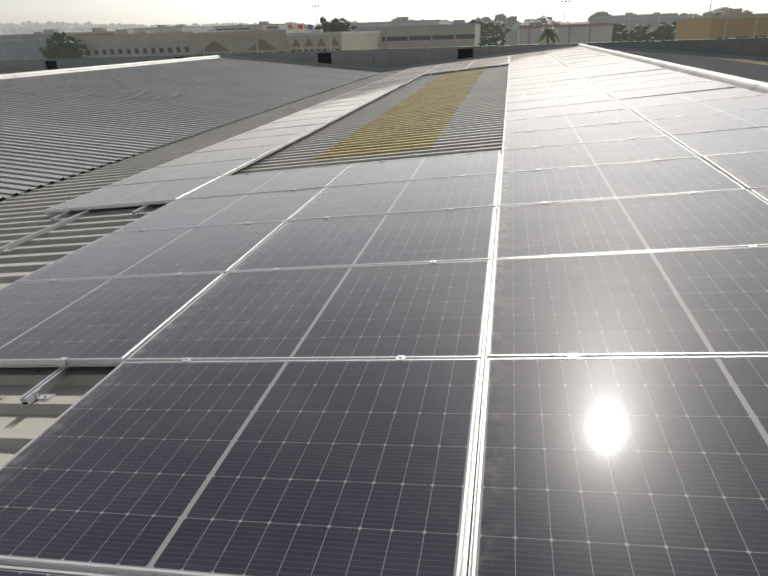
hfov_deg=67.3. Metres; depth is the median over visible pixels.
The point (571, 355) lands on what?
clamp
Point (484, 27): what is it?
tree
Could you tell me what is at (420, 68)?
pv module
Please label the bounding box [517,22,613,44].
white pink building
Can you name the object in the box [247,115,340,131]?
pv module
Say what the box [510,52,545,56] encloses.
pv module
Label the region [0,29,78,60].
grey shed
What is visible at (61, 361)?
clamp
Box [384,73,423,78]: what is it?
pv module
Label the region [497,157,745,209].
pv module
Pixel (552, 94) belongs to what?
pv module
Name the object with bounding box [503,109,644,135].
pv module
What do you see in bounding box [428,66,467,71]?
pv module
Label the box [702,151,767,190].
pv module
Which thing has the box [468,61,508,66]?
pv module
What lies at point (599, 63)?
pv module
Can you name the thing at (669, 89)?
pv module
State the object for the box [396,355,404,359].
clamp
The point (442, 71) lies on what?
pv module
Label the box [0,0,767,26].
sky
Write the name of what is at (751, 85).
roof ridge cap
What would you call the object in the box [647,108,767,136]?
pv module
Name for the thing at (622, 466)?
pv module
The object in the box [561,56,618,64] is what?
pv module
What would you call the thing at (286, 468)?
pv module
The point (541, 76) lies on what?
pv module
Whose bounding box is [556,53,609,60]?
pv module
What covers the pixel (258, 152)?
pv module
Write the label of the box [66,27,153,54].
brick office building
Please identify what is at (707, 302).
pv module
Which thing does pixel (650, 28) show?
white building
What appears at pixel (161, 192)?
pv module
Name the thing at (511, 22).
treeline
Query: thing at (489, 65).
pv module
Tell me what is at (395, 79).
pv module
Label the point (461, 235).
pv module
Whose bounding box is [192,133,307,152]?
pv module
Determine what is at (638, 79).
pv module
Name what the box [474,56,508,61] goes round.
pv module
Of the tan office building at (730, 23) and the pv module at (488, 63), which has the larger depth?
the tan office building at (730, 23)
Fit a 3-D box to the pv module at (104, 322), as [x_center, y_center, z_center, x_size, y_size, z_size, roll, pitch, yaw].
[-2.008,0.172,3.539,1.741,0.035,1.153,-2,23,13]
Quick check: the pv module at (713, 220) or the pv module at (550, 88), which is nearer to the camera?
the pv module at (713, 220)
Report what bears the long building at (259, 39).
on the ground
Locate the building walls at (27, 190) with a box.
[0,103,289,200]
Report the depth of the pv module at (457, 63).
29.33 m
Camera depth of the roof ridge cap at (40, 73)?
24.73 m
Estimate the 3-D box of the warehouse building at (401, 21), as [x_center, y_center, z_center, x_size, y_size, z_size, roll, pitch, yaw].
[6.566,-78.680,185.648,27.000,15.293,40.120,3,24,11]
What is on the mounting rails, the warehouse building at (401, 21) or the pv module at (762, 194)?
the pv module at (762, 194)
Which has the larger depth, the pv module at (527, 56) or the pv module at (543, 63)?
the pv module at (527, 56)
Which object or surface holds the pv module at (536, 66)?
on the mounting rails
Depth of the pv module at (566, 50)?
27.07 m
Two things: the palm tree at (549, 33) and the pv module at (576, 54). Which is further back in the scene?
the palm tree at (549, 33)
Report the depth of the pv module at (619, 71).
13.62 m
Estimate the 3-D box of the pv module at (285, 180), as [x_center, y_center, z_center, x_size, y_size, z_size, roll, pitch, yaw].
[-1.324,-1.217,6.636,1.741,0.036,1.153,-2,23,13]
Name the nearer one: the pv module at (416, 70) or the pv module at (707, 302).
the pv module at (707, 302)
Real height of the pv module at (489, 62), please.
0.035 m
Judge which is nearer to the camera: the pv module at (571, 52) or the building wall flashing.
the pv module at (571, 52)
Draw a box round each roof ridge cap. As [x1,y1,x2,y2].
[0,55,222,78]
[576,44,767,94]
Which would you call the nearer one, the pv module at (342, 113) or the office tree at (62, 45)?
the pv module at (342, 113)
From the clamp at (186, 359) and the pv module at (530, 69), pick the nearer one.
the clamp at (186, 359)
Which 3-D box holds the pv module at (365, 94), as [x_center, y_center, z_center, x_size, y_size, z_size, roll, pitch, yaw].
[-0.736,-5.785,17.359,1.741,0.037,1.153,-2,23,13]
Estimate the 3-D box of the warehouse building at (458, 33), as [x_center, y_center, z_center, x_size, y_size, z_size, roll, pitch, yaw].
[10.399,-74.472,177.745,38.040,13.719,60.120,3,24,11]
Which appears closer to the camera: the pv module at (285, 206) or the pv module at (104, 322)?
the pv module at (104, 322)
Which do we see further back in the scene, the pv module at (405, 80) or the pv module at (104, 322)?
the pv module at (405, 80)
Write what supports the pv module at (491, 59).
on the mounting rails
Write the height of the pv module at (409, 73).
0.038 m
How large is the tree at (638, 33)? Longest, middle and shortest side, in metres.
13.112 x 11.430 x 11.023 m
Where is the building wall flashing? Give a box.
[0,44,767,72]
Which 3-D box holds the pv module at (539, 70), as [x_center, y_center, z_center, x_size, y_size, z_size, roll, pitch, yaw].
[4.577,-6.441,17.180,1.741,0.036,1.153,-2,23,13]
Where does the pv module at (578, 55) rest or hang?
on the mounting rails
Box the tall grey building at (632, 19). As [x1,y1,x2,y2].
[593,12,677,25]
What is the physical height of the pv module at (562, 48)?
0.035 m
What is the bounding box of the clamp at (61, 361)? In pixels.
[58,357,67,367]
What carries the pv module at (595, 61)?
on the mounting rails
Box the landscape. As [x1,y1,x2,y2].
[0,21,588,34]
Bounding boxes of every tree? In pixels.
[39,31,89,58]
[315,16,356,31]
[465,19,490,42]
[478,34,505,45]
[484,21,510,41]
[536,27,560,43]
[611,23,629,41]
[625,24,664,41]
[650,21,676,40]
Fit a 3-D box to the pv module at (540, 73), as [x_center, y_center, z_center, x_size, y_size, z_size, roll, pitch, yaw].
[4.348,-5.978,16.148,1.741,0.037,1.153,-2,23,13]
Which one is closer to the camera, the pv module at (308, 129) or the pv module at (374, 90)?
the pv module at (308, 129)
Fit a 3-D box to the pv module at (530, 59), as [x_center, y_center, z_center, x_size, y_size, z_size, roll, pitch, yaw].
[5.946,-9.218,23.373,1.741,0.037,1.153,-2,23,13]
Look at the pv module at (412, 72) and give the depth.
26.79 m
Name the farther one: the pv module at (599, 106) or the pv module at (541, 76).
the pv module at (541, 76)
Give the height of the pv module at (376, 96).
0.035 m
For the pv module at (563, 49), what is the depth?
28.24 m
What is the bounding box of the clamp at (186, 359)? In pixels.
[182,357,191,361]
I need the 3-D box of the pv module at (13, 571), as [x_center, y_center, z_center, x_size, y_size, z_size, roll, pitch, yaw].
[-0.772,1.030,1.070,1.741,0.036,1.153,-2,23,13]
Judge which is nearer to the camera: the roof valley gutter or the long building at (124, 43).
the roof valley gutter
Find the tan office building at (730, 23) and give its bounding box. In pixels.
[674,8,767,39]
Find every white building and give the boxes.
[128,24,214,32]
[214,21,303,30]
[623,23,675,41]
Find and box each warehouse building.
[350,17,451,27]
[351,20,480,48]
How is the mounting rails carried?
on the roof slope at (476, 123)
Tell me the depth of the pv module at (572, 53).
24.06 m
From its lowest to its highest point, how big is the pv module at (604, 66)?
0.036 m
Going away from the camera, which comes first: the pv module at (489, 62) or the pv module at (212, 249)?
the pv module at (212, 249)
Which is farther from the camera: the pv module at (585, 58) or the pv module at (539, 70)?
the pv module at (585, 58)
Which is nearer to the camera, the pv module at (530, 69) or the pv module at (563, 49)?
the pv module at (530, 69)
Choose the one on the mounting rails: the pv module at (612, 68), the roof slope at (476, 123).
the pv module at (612, 68)
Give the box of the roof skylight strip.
[315,69,483,159]
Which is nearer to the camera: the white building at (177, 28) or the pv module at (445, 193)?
the pv module at (445, 193)
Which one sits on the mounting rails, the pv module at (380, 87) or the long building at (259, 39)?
the pv module at (380, 87)
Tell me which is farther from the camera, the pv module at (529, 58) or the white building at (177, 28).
the white building at (177, 28)
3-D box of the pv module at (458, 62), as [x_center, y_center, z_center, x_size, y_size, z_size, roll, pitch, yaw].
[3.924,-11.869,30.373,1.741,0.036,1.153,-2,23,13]
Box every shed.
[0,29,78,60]
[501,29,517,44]
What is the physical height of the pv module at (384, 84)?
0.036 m
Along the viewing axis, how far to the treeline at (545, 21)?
375.06 m
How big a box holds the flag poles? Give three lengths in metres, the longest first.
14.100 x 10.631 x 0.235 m
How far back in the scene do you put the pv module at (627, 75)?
12.63 m
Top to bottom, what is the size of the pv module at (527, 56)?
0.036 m
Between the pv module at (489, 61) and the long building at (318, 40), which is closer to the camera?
the pv module at (489, 61)
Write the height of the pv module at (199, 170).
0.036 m
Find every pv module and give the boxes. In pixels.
[0,273,224,366]
[0,359,483,575]
[0,565,115,575]
[14,221,285,282]
[44,176,220,212]
[107,158,256,185]
[111,188,324,232]
[125,260,491,362]
[154,144,285,167]
[176,164,352,199]
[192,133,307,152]
[224,123,325,140]
[229,207,496,271]
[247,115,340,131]
[270,109,353,122]
[288,103,365,115]
[288,173,498,220]
[304,98,374,109]
[317,94,382,104]
[328,151,500,186]
[329,90,390,99]
[340,87,397,95]
[347,83,403,92]
[358,81,408,88]
[363,79,413,86]
[371,76,417,83]
[379,74,421,80]
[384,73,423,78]
[389,71,427,76]
[394,69,431,74]
[399,68,433,72]
[402,66,437,71]
[407,65,439,69]
[423,67,466,74]
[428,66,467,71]
[430,64,469,70]
[434,63,470,68]
[438,62,472,66]
[440,61,473,65]
[442,60,474,64]
[465,62,508,69]
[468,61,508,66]
[468,356,767,575]
[469,59,508,65]
[471,58,508,63]
[473,57,508,62]
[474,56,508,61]
[485,246,767,362]
[493,189,767,262]
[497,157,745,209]
[500,135,698,175]
[502,121,666,149]
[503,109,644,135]
[504,100,627,122]
[505,92,614,110]
[506,82,595,96]
[506,87,603,102]
[507,71,576,82]
[507,74,582,85]
[507,78,587,90]
[508,61,559,69]
[508,62,562,70]
[508,65,564,72]
[508,66,568,75]
[508,69,572,78]
[509,51,543,56]
[509,53,546,57]
[509,54,545,58]
[509,54,548,59]
[509,55,551,61]
[509,57,552,62]
[509,58,554,64]
[509,59,557,66]
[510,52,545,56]
[544,46,579,51]
[546,47,582,51]
[546,48,586,53]
[548,49,586,53]
[549,49,590,55]
[551,50,593,56]
[553,51,598,57]
[555,52,601,58]
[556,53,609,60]
[559,55,613,61]
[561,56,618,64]
[564,57,625,65]
[567,59,633,68]
[571,61,641,70]
[574,63,651,73]
[579,65,664,77]
[584,69,675,81]
[590,72,690,86]
[598,76,710,92]
[606,80,735,100]
[617,87,765,109]
[630,94,767,121]
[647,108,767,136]
[670,126,767,158]
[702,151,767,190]
[750,188,767,202]
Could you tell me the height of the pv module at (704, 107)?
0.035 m
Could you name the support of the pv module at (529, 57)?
on the mounting rails
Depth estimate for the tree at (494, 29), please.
210.25 m
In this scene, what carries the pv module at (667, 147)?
on the mounting rails
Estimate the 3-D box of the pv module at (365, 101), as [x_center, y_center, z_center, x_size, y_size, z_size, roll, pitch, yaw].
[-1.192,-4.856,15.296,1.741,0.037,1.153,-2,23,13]
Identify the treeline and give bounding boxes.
[38,6,742,31]
[422,8,752,25]
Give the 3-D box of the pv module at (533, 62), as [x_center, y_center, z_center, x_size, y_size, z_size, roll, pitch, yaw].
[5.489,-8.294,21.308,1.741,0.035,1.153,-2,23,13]
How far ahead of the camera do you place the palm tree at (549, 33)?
132.98 m
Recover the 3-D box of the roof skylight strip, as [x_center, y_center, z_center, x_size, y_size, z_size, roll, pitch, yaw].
[1.508,-5.262,15.579,1.670,0.041,17.250,-2,23,13]
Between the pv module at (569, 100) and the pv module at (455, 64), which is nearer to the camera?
the pv module at (569, 100)
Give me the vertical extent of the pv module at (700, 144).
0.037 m
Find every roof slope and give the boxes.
[0,55,509,575]
[0,57,384,197]
[609,49,767,82]
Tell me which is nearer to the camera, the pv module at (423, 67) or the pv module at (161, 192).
the pv module at (161, 192)
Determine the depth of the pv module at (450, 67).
26.28 m
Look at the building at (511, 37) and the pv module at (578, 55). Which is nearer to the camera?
the pv module at (578, 55)
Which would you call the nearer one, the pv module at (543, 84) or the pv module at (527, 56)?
the pv module at (543, 84)
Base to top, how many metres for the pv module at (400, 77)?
0.036 m
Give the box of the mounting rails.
[0,66,499,404]
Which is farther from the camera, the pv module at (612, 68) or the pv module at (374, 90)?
the pv module at (374, 90)
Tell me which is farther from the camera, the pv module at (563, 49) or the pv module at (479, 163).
the pv module at (563, 49)
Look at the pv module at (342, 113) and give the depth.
13.19 m
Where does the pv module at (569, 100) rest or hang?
on the mounting rails
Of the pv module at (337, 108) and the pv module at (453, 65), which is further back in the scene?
the pv module at (453, 65)
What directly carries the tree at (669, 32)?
on the ground
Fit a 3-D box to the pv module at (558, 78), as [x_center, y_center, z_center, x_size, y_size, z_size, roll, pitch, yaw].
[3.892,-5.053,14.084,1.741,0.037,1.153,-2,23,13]
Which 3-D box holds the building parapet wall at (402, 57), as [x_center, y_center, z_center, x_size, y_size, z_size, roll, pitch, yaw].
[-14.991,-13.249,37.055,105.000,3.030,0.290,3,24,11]
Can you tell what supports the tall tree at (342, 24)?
on the ground
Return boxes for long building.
[73,29,225,57]
[188,25,314,54]
[287,29,381,51]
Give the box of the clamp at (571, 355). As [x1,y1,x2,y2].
[568,353,578,357]
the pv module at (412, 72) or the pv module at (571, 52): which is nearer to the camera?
the pv module at (571, 52)
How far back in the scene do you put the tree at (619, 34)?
184.79 m
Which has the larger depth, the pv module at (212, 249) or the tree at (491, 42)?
the tree at (491, 42)
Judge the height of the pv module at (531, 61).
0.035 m
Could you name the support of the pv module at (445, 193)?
on the mounting rails
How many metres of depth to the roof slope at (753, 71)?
19.93 m
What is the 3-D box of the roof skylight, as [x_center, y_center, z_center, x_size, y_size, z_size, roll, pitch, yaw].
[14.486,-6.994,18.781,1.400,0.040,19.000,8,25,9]
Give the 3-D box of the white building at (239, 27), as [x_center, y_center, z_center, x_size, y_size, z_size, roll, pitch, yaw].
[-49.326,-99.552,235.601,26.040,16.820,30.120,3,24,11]
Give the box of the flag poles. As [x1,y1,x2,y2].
[287,23,322,28]
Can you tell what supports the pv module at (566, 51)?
on the mounting rails
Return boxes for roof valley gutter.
[0,73,379,201]
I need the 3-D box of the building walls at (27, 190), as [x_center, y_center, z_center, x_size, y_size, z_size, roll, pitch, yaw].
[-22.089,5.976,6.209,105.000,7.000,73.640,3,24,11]
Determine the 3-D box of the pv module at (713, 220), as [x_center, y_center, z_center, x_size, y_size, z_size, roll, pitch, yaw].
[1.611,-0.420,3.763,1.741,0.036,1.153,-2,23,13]
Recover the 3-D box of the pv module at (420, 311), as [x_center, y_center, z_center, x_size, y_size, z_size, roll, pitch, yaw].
[-0.315,0.108,3.136,1.741,0.037,1.153,-2,23,13]
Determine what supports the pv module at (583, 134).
on the mounting rails
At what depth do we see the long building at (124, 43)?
125.79 m
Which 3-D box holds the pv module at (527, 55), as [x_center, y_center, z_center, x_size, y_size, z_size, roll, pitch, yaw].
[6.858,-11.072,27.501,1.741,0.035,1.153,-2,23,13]
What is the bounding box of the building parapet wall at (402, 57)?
[0,37,767,102]
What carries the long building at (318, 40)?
on the ground
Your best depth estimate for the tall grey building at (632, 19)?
244.79 m
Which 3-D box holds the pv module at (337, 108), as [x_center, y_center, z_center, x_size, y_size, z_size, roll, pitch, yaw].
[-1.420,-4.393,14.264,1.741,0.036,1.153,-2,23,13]
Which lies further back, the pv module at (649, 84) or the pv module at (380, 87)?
the pv module at (380, 87)
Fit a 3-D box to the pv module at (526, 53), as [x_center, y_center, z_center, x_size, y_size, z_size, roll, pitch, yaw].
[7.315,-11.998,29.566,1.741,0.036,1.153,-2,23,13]

